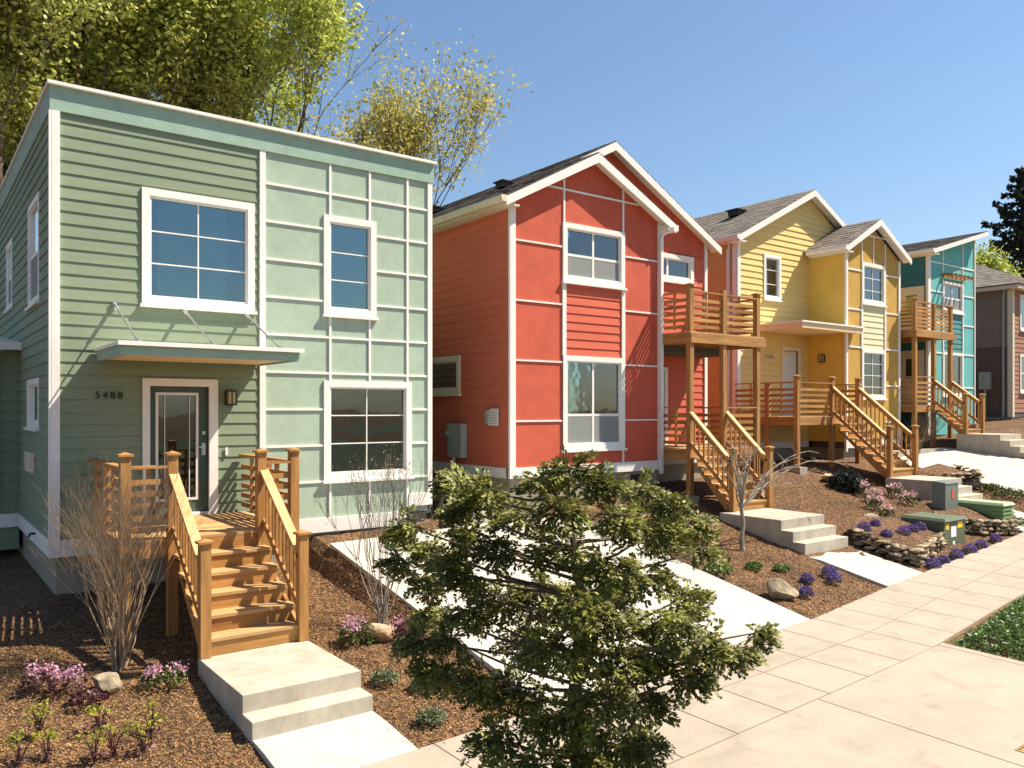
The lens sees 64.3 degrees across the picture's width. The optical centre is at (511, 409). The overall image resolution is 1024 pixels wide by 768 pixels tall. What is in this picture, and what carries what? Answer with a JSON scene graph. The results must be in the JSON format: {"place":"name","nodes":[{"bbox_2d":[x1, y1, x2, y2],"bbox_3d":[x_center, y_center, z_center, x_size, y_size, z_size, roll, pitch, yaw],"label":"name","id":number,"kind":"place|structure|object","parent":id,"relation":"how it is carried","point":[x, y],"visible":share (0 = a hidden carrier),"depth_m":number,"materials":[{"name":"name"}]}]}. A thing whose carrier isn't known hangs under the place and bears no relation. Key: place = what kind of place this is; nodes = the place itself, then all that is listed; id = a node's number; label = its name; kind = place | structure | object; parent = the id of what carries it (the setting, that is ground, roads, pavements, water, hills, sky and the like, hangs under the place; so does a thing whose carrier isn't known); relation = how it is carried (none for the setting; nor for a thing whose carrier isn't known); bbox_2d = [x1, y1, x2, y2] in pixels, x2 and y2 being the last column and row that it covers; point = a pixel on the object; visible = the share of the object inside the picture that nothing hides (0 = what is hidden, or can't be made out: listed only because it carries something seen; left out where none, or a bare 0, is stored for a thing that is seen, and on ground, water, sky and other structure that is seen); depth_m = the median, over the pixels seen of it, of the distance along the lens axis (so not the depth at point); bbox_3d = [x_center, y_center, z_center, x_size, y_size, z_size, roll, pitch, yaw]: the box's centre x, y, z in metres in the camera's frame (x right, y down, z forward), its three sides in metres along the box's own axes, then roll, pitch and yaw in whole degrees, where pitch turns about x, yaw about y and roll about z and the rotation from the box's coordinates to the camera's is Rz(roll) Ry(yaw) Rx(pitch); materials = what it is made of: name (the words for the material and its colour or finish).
{"place":"outdoors","nodes":[
{"label":"outdoors","id":0,"kind":"place"},
{"bbox_2d":[253,711,417,767],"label":"path","id":1,"kind":"structure","parent":0,"point":[360,740],"depth_m":8.21,"materials":[{"name":"concrete"}]},
{"bbox_2d":[0,418,1023,767],"bbox_3d":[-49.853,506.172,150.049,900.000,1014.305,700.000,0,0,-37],"label":"ground","id":2,"kind":"structure","parent":0,"point":[28,596],"depth_m":11.23,"materials":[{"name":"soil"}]},
{"bbox_2d":[2,726,39,766],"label":"hellebore","id":3,"kind":"object","parent":2,"relation":"on","point":[18,755],"visible":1,"depth_m":7.58,"materials":[{"name":"green plant"}]},
{"bbox_2d":[18,659,54,692],"bbox_3d":[-5.273,2.947,9.044,0.383,0.375,0.360,0,0,-37],"label":"azalea","id":4,"kind":"object","parent":2,"relation":"on","point":[31,676],"visible":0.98,"depth_m":9.01,"materials":[{"name":"pink plant"}]},
{"bbox_2d":[19,698,60,736],"bbox_3d":[-4.706,3.087,8.163,0.357,0.375,0.300,0,0,-6],"label":"hellebore","id":5,"kind":"object","parent":2,"relation":"on","point":[40,716],"visible":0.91,"depth_m":8.12,"materials":[{"name":"green plant"}]},
{"bbox_2d":[31,728,61,762],"bbox_3d":[-4.404,3.185,7.723,0.265,0.303,0.237,0,0,-18],"label":"hellebore","id":6,"kind":"object","parent":2,"relation":"on","point":[50,738],"visible":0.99,"depth_m":7.73,"materials":[{"name":"green plant"}]},
{"bbox_2d":[46,663,87,695],"bbox_3d":[-4.920,2.986,9.030,0.426,0.336,0.465,0,0,-37],"label":"azalea","id":7,"kind":"object","parent":2,"relation":"on","point":[72,675],"visible":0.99,"depth_m":9.02,"materials":[{"name":"pink plant"}]},
{"bbox_2d":[66,688,110,707],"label":"plum perennial","id":8,"kind":"object","parent":2,"relation":"on","point":[78,697],"visible":0.98,"depth_m":8.82,"materials":[{"name":"purple plant"}]},
{"bbox_2d":[76,728,105,764],"bbox_3d":[-3.981,3.186,7.758,0.273,0.353,0.242,0,0,13],"label":"hellebore","id":9,"kind":"object","parent":2,"relation":"on","point":[92,753],"visible":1,"depth_m":7.71,"materials":[{"name":"green plant"}]},
{"bbox_2d":[82,697,117,733],"bbox_3d":[-4.201,3.106,8.285,0.319,0.365,0.292,0,0,-11],"label":"hellebore","id":10,"kind":"object","parent":2,"relation":"on","point":[98,724],"visible":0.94,"depth_m":8.28,"materials":[{"name":"green plant"}]},
{"bbox_2d":[93,672,122,695],"bbox_3d":[-4.558,3.096,9.193,0.292,0.249,0.290,0,0,-37],"label":"rock","id":11,"kind":"object","parent":2,"relation":"on","point":[111,682],"visible":0.9,"depth_m":9.12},
{"bbox_2d":[95,720,133,757],"bbox_3d":[-3.816,3.167,7.840,0.347,0.374,0.228,0,0,-37],"label":"hellebore","id":12,"kind":"object","parent":2,"relation":"on","point":[113,748],"visible":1,"depth_m":7.85,"materials":[{"name":"green plant"}]},
{"bbox_2d":[29,438,213,671],"bbox_3d":[-4.702,1.721,9.948,2.251,2.808,2.080,0,0,22],"label":"bare shrub","id":13,"kind":"object","parent":2,"relation":"on","point":[118,657],"visible":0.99,"depth_m":9.74,"materials":[{"name":"plant"}]},
{"bbox_2d":[125,714,160,756],"bbox_3d":[-3.597,3.172,7.938,0.328,0.380,0.280,0,0,-37],"label":"hellebore","id":14,"kind":"object","parent":2,"relation":"on","point":[143,746],"visible":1,"depth_m":7.92,"materials":[{"name":"green plant"}]},
{"bbox_2d":[135,696,165,737],"bbox_3d":[-3.620,3.138,8.271,0.337,0.403,0.248,0,0,19],"label":"hellebore","id":15,"kind":"object","parent":2,"relation":"on","point":[151,713],"visible":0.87,"depth_m":8.27,"materials":[{"name":"green plant"}]},
{"bbox_2d":[0,0,320,185],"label":"tree","id":16,"kind":"object","parent":2,"relation":"on","point":[195,51],"visible":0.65,"depth_m":25.36,"materials":[{"name":"green plant"}]},
{"bbox_2d":[137,659,189,691],"bbox_3d":[-3.991,3.032,9.427,0.613,0.305,0.553,0,0,-37],"label":"azalea","id":17,"kind":"object","parent":2,"relation":"on","point":[157,674],"visible":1,"depth_m":9.34,"materials":[{"name":"pink plant"}]},
{"bbox_2d":[0,0,369,171],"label":"tree","id":18,"kind":"object","parent":2,"relation":"on","point":[318,18],"visible":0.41,"depth_m":26.45,"materials":[{"name":"green plant"}]},
{"bbox_2d":[88,447,311,658],"bbox_3d":[-4.310,1.870,11.482,2.441,2.660,3.770,0,0,-37],"label":"wooden porch","id":19,"kind":"object","parent":2,"relation":"on","point":[224,569],"visible":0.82,"depth_m":10.74,"materials":[{"name":"brown wood"}]},
{"bbox_2d":[0,79,436,594],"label":"house","id":20,"kind":"structure","parent":2,"relation":"on","point":[209,297],"depth_m":13.77,"materials":[{"name":"green paint"}]},
{"bbox_2d":[3,238,12,313],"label":"window","id":21,"kind":"structure","parent":20,"relation":"in","point":[9,252],"depth_m":16.92,"materials":[{"name":"white glass"}]},
{"bbox_2d":[23,378,39,431],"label":"window","id":22,"kind":"structure","parent":20,"relation":"in","point":[32,384],"depth_m":13.83,"materials":[{"name":"white glass"}]},
{"bbox_2d":[24,191,39,311],"bbox_3d":[-7.953,-2.603,13.596,0.160,1.795,1.460,0,0,-37],"label":"window","id":23,"kind":"structure","parent":20,"relation":"in","point":[33,209],"depth_m":13.82,"materials":[{"name":"white glass"}]},
{"bbox_2d":[150,386,207,514],"bbox_3d":[-5.371,0.640,13.142,0.910,2.040,0.120,0,0,-37],"label":"door","id":24,"kind":"structure","parent":20,"relation":"in","point":[201,393],"depth_m":13.31,"materials":[{"name":"glass"}]},
{"bbox_2d":[139,187,256,314],"bbox_3d":[-5.102,-2.553,13.309,1.840,1.875,0.215,0,0,-37],"label":"window","id":25,"kind":"structure","parent":20,"relation":"in","point":[171,301],"depth_m":13.30,"materials":[{"name":"white glass"}]},
{"bbox_2d":[322,214,378,320],"bbox_3d":[-2.973,-2.583,14.903,1.100,1.835,0.215,0,0,-37],"label":"window","id":26,"kind":"structure","parent":20,"relation":"in","point":[370,312],"depth_m":14.96,"materials":[{"name":"white glass"}]},
{"bbox_2d":[322,380,413,483],"bbox_3d":[-2.673,0.392,15.128,1.850,1.845,0.215,0,0,-37],"label":"window","id":27,"kind":"structure","parent":20,"relation":"in","point":[329,477],"depth_m":14.96,"materials":[{"name":"white glass"}]},
{"bbox_2d":[198,641,372,744],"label":"concrete steps","id":28,"kind":"structure","parent":2,"relation":"on","point":[265,692],"depth_m":8.94,"materials":[{"name":"concrete"}]},
{"bbox_2d":[254,84,421,154],"bbox_3d":[-8.120,-5.542,35.936,6.808,17.121,9.799,0,0,-37],"label":"tree","id":29,"kind":"object","parent":2,"relation":"on","point":[363,143],"visible":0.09,"depth_m":35.00,"materials":[{"name":"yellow plant"}]},
{"bbox_2d":[338,611,376,645],"bbox_3d":[-2.048,2.930,10.896,0.533,0.408,0.518,0,0,-37],"label":"azalea","id":30,"kind":"object","parent":2,"relation":"on","point":[355,628],"visible":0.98,"depth_m":10.81,"materials":[{"name":"pink plant"}]},
{"bbox_2d":[313,445,443,623],"bbox_3d":[-1.846,1.775,11.620,1.802,2.638,2.141,0,0,17],"label":"bare shrub","id":31,"kind":"object","parent":2,"relation":"on","point":[381,619],"visible":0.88,"depth_m":11.61,"materials":[{"name":"brown plant"}]},
{"bbox_2d":[365,623,395,641],"bbox_3d":[-1.768,3.028,11.017,0.434,0.308,0.316,0,0,-16],"label":"rock","id":32,"kind":"object","parent":2,"relation":"on","point":[383,632],"visible":0.86,"depth_m":10.92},
{"bbox_2d":[370,668,399,684],"bbox_3d":[-1.524,3.186,9.755,0.374,0.197,0.370,0,0,-37],"label":"sedum","id":33,"kind":"object","parent":2,"relation":"on","point":[386,675],"visible":1,"depth_m":9.69,"materials":[{"name":"green plant"}]},
{"bbox_2d":[263,0,544,205],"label":"tree","id":34,"kind":"object","parent":2,"relation":"on","point":[414,133],"visible":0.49,"depth_m":39.38,"materials":[{"name":"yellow plant"}]},
{"bbox_2d":[389,615,420,639],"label":"azalea","id":35,"kind":"object","parent":2,"relation":"on","point":[399,628],"visible":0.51,"depth_m":11.03,"materials":[{"name":"pink plant"}]},
{"bbox_2d":[414,705,447,726],"bbox_3d":[-0.885,3.320,8.854,0.371,0.193,0.364,0,0,-37],"label":"sedum","id":36,"kind":"object","parent":2,"relation":"on","point":[436,714],"visible":1,"depth_m":8.82,"materials":[{"name":"green plant"}]},
{"bbox_2d":[372,444,783,767],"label":"tree","id":37,"kind":"object","parent":2,"relation":"on","point":[583,614],"visible":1,"depth_m":6.07,"materials":[{"name":"green plant"}]},
{"bbox_2d":[432,141,727,513],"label":"house","id":38,"kind":"structure","parent":2,"relation":"on","point":[552,284],"depth_m":18.08,"materials":[{"name":"red paint"}]},
{"bbox_2d":[432,355,460,396],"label":"window","id":39,"kind":"structure","parent":38,"relation":"in","point":[446,374],"depth_m":18.65,"materials":[{"name":"white glass"}]},
{"bbox_2d":[561,221,627,290],"bbox_3d":[1.815,-3.388,18.093,1.910,1.325,0.185,0,0,-37],"label":"window","id":40,"kind":"structure","parent":38,"relation":"in","point":[591,256],"depth_m":18.09,"materials":[{"name":"white glass"}]},
{"bbox_2d":[561,355,627,452],"bbox_3d":[1.806,-0.132,18.105,1.910,2.095,0.215,0,0,-37],"label":"window","id":41,"kind":"structure","parent":38,"relation":"in","point":[593,409],"depth_m":18.11,"materials":[{"name":"white glass"}]},
{"bbox_2d":[664,367,667,444],"bbox_3d":[3.635,-0.100,20.801,0.950,2.000,0.050,0,0,-37],"label":"door","id":42,"kind":"structure","parent":38,"relation":"in","point":[665,368],"depth_m":21.03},
{"bbox_2d":[664,253,695,285],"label":"window","id":43,"kind":"structure","parent":38,"relation":"in","point":[678,269],"depth_m":21.37,"materials":[{"name":"white glass"}]},
{"bbox_2d":[662,283,774,511],"bbox_3d":[4.902,-0.301,19.676,2.870,5.239,3.250,0,0,-37],"label":"wooden porch","id":44,"kind":"object","parent":2,"relation":"on","point":[690,449],"visible":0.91,"depth_m":18.98,"materials":[{"name":"brown wood"}]},
{"bbox_2d":[703,561,733,574],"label":"green plant","id":45,"kind":"object","parent":2,"relation":"on","point":[719,571],"visible":0.81,"depth_m":14.23,"materials":[{"name":"green plant"}]},
{"bbox_2d":[745,561,762,569],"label":"green plant","id":46,"kind":"object","parent":2,"relation":"on","point":[756,565],"visible":1,"depth_m":14.65,"materials":[{"name":"green plant"}]},
{"bbox_2d":[705,436,846,550],"bbox_3d":[5.283,1.617,16.422,3.624,2.272,1.071,0,0,-37],"label":"bare tree","id":47,"kind":"object","parent":2,"relation":"on","point":[741,486],"visible":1,"depth_m":15.85,"materials":[{"name":"brown plant"}]},
{"bbox_2d":[772,564,790,571],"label":"green plant","id":48,"kind":"object","parent":2,"relation":"on","point":[784,567],"visible":1,"depth_m":14.72,"materials":[{"name":"green plant"}]},
{"bbox_2d":[766,578,798,599],"bbox_3d":[4.457,2.979,13.510,0.522,0.399,0.363,0,0,-13],"label":"rock","id":49,"kind":"object","parent":2,"relation":"on","point":[780,588],"visible":0.98,"depth_m":13.40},
{"bbox_2d":[720,508,847,554],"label":"concrete steps","id":50,"kind":"structure","parent":2,"relation":"on","point":[804,533],"depth_m":16.66,"materials":[{"name":"concrete"}]},
{"bbox_2d":[693,189,911,463],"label":"house","id":51,"kind":"structure","parent":2,"relation":"on","point":[817,273],"depth_m":25.97,"materials":[{"name":"paint"}]},
{"bbox_2d":[763,253,782,302],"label":"window","id":52,"kind":"structure","parent":51,"relation":"in","point":[772,263],"depth_m":25.47,"materials":[{"name":"white glass"}]},
{"bbox_2d":[781,347,800,415],"bbox_3d":[8.871,-0.900,26.031,1.000,2.200,0.150,0,0,-37],"label":"door","id":53,"kind":"structure","parent":51,"relation":"in","point":[788,360],"depth_m":26.04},
{"bbox_2d":[861,261,887,307],"bbox_3d":[11.752,-4.062,26.529,1.490,1.375,0.185,0,0,-37],"label":"window","id":54,"kind":"structure","parent":51,"relation":"in","point":[873,276],"depth_m":26.54,"materials":[{"name":"white glass"}]},
{"bbox_2d":[861,349,887,399],"bbox_3d":[11.743,-1.137,26.541,1.490,1.625,0.215,0,0,-37],"label":"window","id":55,"kind":"structure","parent":51,"relation":"in","point":[873,362],"depth_m":26.62,"materials":[{"name":"white glass"}]},
{"bbox_2d":[798,585,814,596],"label":"lavender","id":56,"kind":"object","parent":2,"relation":"on","point":[805,592],"visible":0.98,"depth_m":13.60,"materials":[{"name":"purple plant"}]},
{"bbox_2d":[799,572,814,583],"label":"lavender","id":57,"kind":"object","parent":2,"relation":"on","point":[804,578],"visible":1,"depth_m":14.26,"materials":[{"name":"purple plant"}]},
{"bbox_2d":[610,472,1023,618],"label":"bark chips","id":58,"kind":"object","parent":2,"relation":"on","point":[845,520],"visible":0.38,"depth_m":16.50,"materials":[{"name":"wood"}]},
{"bbox_2d":[734,375,919,476],"bbox_3d":[9.040,0.476,23.610,3.410,2.912,3.910,0,0,-37],"label":"wooden porch","id":59,"kind":"object","parent":2,"relation":"on","point":[884,460],"visible":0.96,"depth_m":23.14,"materials":[{"name":"brown wood"}]},
{"bbox_2d":[820,564,836,575],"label":"lavender","id":60,"kind":"object","parent":2,"relation":"on","point":[824,570],"visible":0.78,"depth_m":14.82,"materials":[{"name":"purple plant"}]},
{"bbox_2d":[825,571,842,582],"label":"lavender","id":61,"kind":"object","parent":2,"relation":"on","point":[835,579],"visible":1,"depth_m":14.45,"materials":[{"name":"purple plant"}]},
{"bbox_2d":[666,645,1023,767],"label":"driveway apron","id":62,"kind":"object","parent":2,"relation":"on","point":[937,706],"visible":1,"depth_m":8.62,"materials":[{"name":"concrete"}]},
{"bbox_2d":[826,468,865,491],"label":"evergreen shrub","id":63,"kind":"object","parent":2,"relation":"on","point":[847,480],"visible":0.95,"depth_m":21.23,"materials":[{"name":"green plant"}]},
{"bbox_2d":[861,488,882,501],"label":"azalea","id":64,"kind":"object","parent":2,"relation":"on","point":[872,490],"visible":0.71,"depth_m":20.42,"materials":[{"name":"pink plant"}]},
{"bbox_2d":[865,494,885,509],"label":"azalea","id":65,"kind":"object","parent":2,"relation":"on","point":[878,500],"visible":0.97,"depth_m":19.79,"materials":[{"name":"pink plant"}]},
{"bbox_2d":[877,500,896,517],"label":"azalea","id":66,"kind":"object","parent":2,"relation":"on","point":[888,507],"visible":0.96,"depth_m":19.16,"materials":[{"name":"pink plant"}]},
{"bbox_2d":[886,482,904,497],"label":"azalea","id":67,"kind":"object","parent":2,"relation":"on","point":[893,486],"visible":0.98,"depth_m":21.18,"materials":[{"name":"pink plant"}]},
{"bbox_2d":[852,528,947,566],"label":"stone wall","id":68,"kind":"structure","parent":2,"relation":"on","point":[933,546],"depth_m":16.49,"materials":[{"name":"stone"}]},
{"bbox_2d":[844,516,936,548],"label":"raised soil","id":69,"kind":"structure","parent":68,"relation":"in","point":[908,541],"depth_m":17.24,"materials":[{"name":"soil"}]},
{"bbox_2d":[895,490,917,504],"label":"azalea","id":70,"kind":"object","parent":2,"relation":"on","point":[910,496],"visible":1,"depth_m":20.54,"materials":[{"name":"pink plant"}]},
{"bbox_2d":[898,418,933,463],"bbox_3d":[11.900,0.975,23.980,1.047,1.758,0.755,0,0,-23],"label":"bare shrub","id":71,"kind":"object","parent":2,"relation":"on","point":[919,436],"visible":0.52,"depth_m":24.02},
{"bbox_2d":[893,448,947,456],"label":"retaining kerb","id":72,"kind":"structure","parent":2,"relation":"on","point":[922,451],"depth_m":26.62,"materials":[{"name":"concrete"}]},
{"bbox_2d":[907,409,946,446],"bbox_3d":[13.985,0.585,27.316,1.156,1.347,1.329,0,0,-16],"label":"bare shrub","id":73,"kind":"object","parent":2,"relation":"on","point":[927,441],"visible":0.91,"depth_m":27.32,"materials":[{"name":"brown plant"}]},
{"bbox_2d":[900,512,966,545],"bbox_3d":[9.448,2.830,18.251,1.300,0.940,1.300,0,0,-37],"label":"transformer box","id":74,"kind":"object","parent":2,"relation":"on","point":[952,527],"visible":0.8,"depth_m":17.94,"materials":[{"name":"green metal"}]},
{"bbox_2d":[925,557,941,567],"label":"lavender","id":75,"kind":"object","parent":2,"relation":"on","point":[932,563],"visible":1,"depth_m":15.98,"materials":[{"name":"purple plant"}]},
{"bbox_2d":[885,475,982,499],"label":"concrete steps","id":76,"kind":"structure","parent":2,"relation":"on","point":[921,485],"depth_m":21.59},
{"bbox_2d":[901,297,985,446],"bbox_3d":[14.050,-1.040,28.790,2.800,5.480,3.940,0,0,-37],"label":"wooden porch","id":77,"kind":"object","parent":2,"relation":"on","point":[914,335],"visible":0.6,"depth_m":27.90,"materials":[{"name":"brown wood"}]},
{"bbox_2d":[900,231,988,437],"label":"house","id":78,"kind":"structure","parent":2,"relation":"on","point":[940,271],"depth_m":29.78,"materials":[{"name":"teal paint"}]},
{"bbox_2d":[901,286,924,342],"bbox_3d":[14.477,-3.450,29.509,0.055,2.000,0.900,0,0,-37],"label":"door","id":79,"kind":"structure","parent":78,"relation":"in","point":[918,291],"depth_m":29.52,"materials":[{"name":"beige wood"}]},
{"bbox_2d":[901,350,924,404],"bbox_3d":[14.477,-1.150,29.509,0.055,2.000,0.900,0,0,-37],"label":"door","id":80,"kind":"structure","parent":78,"relation":"in","point":[906,356],"depth_m":29.54,"materials":[{"name":"brown glass"}]},
{"bbox_2d":[942,352,963,397],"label":"window","id":81,"kind":"structure","parent":78,"relation":"in","point":[958,358],"depth_m":30.38,"materials":[{"name":"white glass"}]},
{"bbox_2d":[942,280,964,314],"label":"window","id":82,"kind":"structure","parent":78,"relation":"in","point":[953,293],"depth_m":30.29,"materials":[{"name":"white glass"}]},
{"bbox_2d":[931,480,958,512],"bbox_3d":[10.423,2.300,19.618,0.670,1.200,0.350,0,0,-37],"label":"utility cabinet","id":83,"kind":"object","parent":2,"relation":"on","point":[945,495],"visible":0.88,"depth_m":19.45,"materials":[{"name":"grey metal"}]},
{"bbox_2d":[949,548,964,558],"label":"lavender","id":84,"kind":"object","parent":2,"relation":"on","point":[953,553],"visible":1,"depth_m":16.79,"materials":[{"name":"purple plant"}]},
{"bbox_2d":[943,464,984,487],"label":"stone wall","id":85,"kind":"structure","parent":2,"relation":"on","point":[975,480],"depth_m":22.60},
{"bbox_2d":[919,463,974,476],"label":"raised soil","id":86,"kind":"structure","parent":85,"relation":"in","point":[938,469],"depth_m":23.04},
{"bbox_2d":[961,543,978,553],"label":"lavender","id":87,"kind":"object","parent":2,"relation":"on","point":[972,548],"visible":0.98,"depth_m":17.29,"materials":[{"name":"purple plant"}]},
{"bbox_2d":[939,643,1023,665],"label":"pavement edge strip","id":88,"kind":"object","parent":2,"relation":"on","point":[983,654],"visible":0.54,"depth_m":10.84,"materials":[{"name":"concrete"}]},
{"bbox_2d":[948,596,1023,661],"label":"ground cover","id":89,"kind":"object","parent":2,"relation":"on","point":[985,629],"visible":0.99,"depth_m":11.42,"materials":[{"name":"green plant"}]},
{"bbox_2d":[958,498,1015,531],"bbox_3d":[11.411,2.575,19.801,0.640,0.750,1.270,0,0,-37],"label":"ribbed cabinet","id":90,"kind":"object","parent":2,"relation":"on","point":[1000,510],"visible":0.45,"depth_m":19.42,"materials":[{"name":"green metal"}]},
{"bbox_2d":[957,433,1023,458],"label":"concrete steps","id":91,"kind":"structure","parent":2,"relation":"on","point":[1007,445],"depth_m":26.63,"materials":[{"name":"concrete"}]},
{"bbox_2d":[979,483,1002,490],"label":"green plant","id":92,"kind":"object","parent":2,"relation":"on","point":[989,486],"visible":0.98,"depth_m":22.36,"materials":[{"name":"green plant"}]},
{"bbox_2d":[965,514,1019,534],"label":"stone wall","id":93,"kind":"structure","parent":2,"relation":"on","point":[1009,525],"depth_m":18.96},
{"bbox_2d":[921,500,994,519],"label":"raised soil","id":94,"kind":"structure","parent":93,"relation":"on","point":[966,512],"depth_m":19.33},
{"bbox_2d":[975,263,1023,419],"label":"house","id":95,"kind":"structure","parent":2,"relation":"on","point":[999,339],"depth_m":35.34,"materials":[{"name":"grey wood"}]},
{"bbox_2d":[1019,294,1023,331],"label":"window","id":96,"kind":"structure","parent":95,"relation":"in","point":[1021,297],"depth_m":35.53,"materials":[{"name":"white glass"}]},
{"bbox_2d":[1019,354,1023,393],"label":"window","id":97,"kind":"structure","parent":95,"relation":"in","point":[1021,357],"depth_m":35.53,"materials":[{"name":"white glass"}]},
{"bbox_2d":[975,234,1023,276],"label":"tree","id":98,"kind":"object","parent":2,"relation":"on","point":[989,261],"visible":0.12,"depth_m":45.39,"materials":[{"name":"green plant"}]},
{"bbox_2d":[981,165,1023,277],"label":"conifer tree","id":99,"kind":"object","parent":2,"relation":"on","point":[1016,225],"visible":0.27,"depth_m":55.81,"materials":[{"name":"green plant"}]},
{"bbox_2d":[992,487,1023,499],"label":"green plant","id":100,"kind":"object","parent":2,"relation":"on","point":[1011,490],"visible":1,"depth_m":21.80,"materials":[{"name":"green plant"}]},
{"bbox_2d":[3,0,1023,266],"label":"sky","id":101,"kind":"structure","parent":0,"point":[908,115],"materials":[{"name":"blue"}]},
{"bbox_2d":[330,516,810,707],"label":"driveway","id":102,"kind":"structure","parent":0,"point":[735,608],"depth_m":12.80,"materials":[{"name":"concrete"}]},
{"bbox_2d":[359,532,1023,767],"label":"pavement","id":103,"kind":"structure","parent":0,"point":[758,698],"depth_m":11.09,"materials":[{"name":"concrete"}]},
{"bbox_2d":[434,561,1023,767],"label":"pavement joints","id":104,"kind":"object","parent":103,"relation":"on","point":[976,623],"visible":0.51,"depth_m":11.97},
{"bbox_2d":[810,550,922,587],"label":"path","id":105,"kind":"structure","parent":0,"point":[876,570],"depth_m":15.54,"materials":[{"name":"concrete"}]},
{"bbox_2d":[900,448,1023,494],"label":"driveway","id":106,"kind":"structure","parent":0,"point":[1006,471],"depth_m":25.06,"materials":[{"name":"concrete"}]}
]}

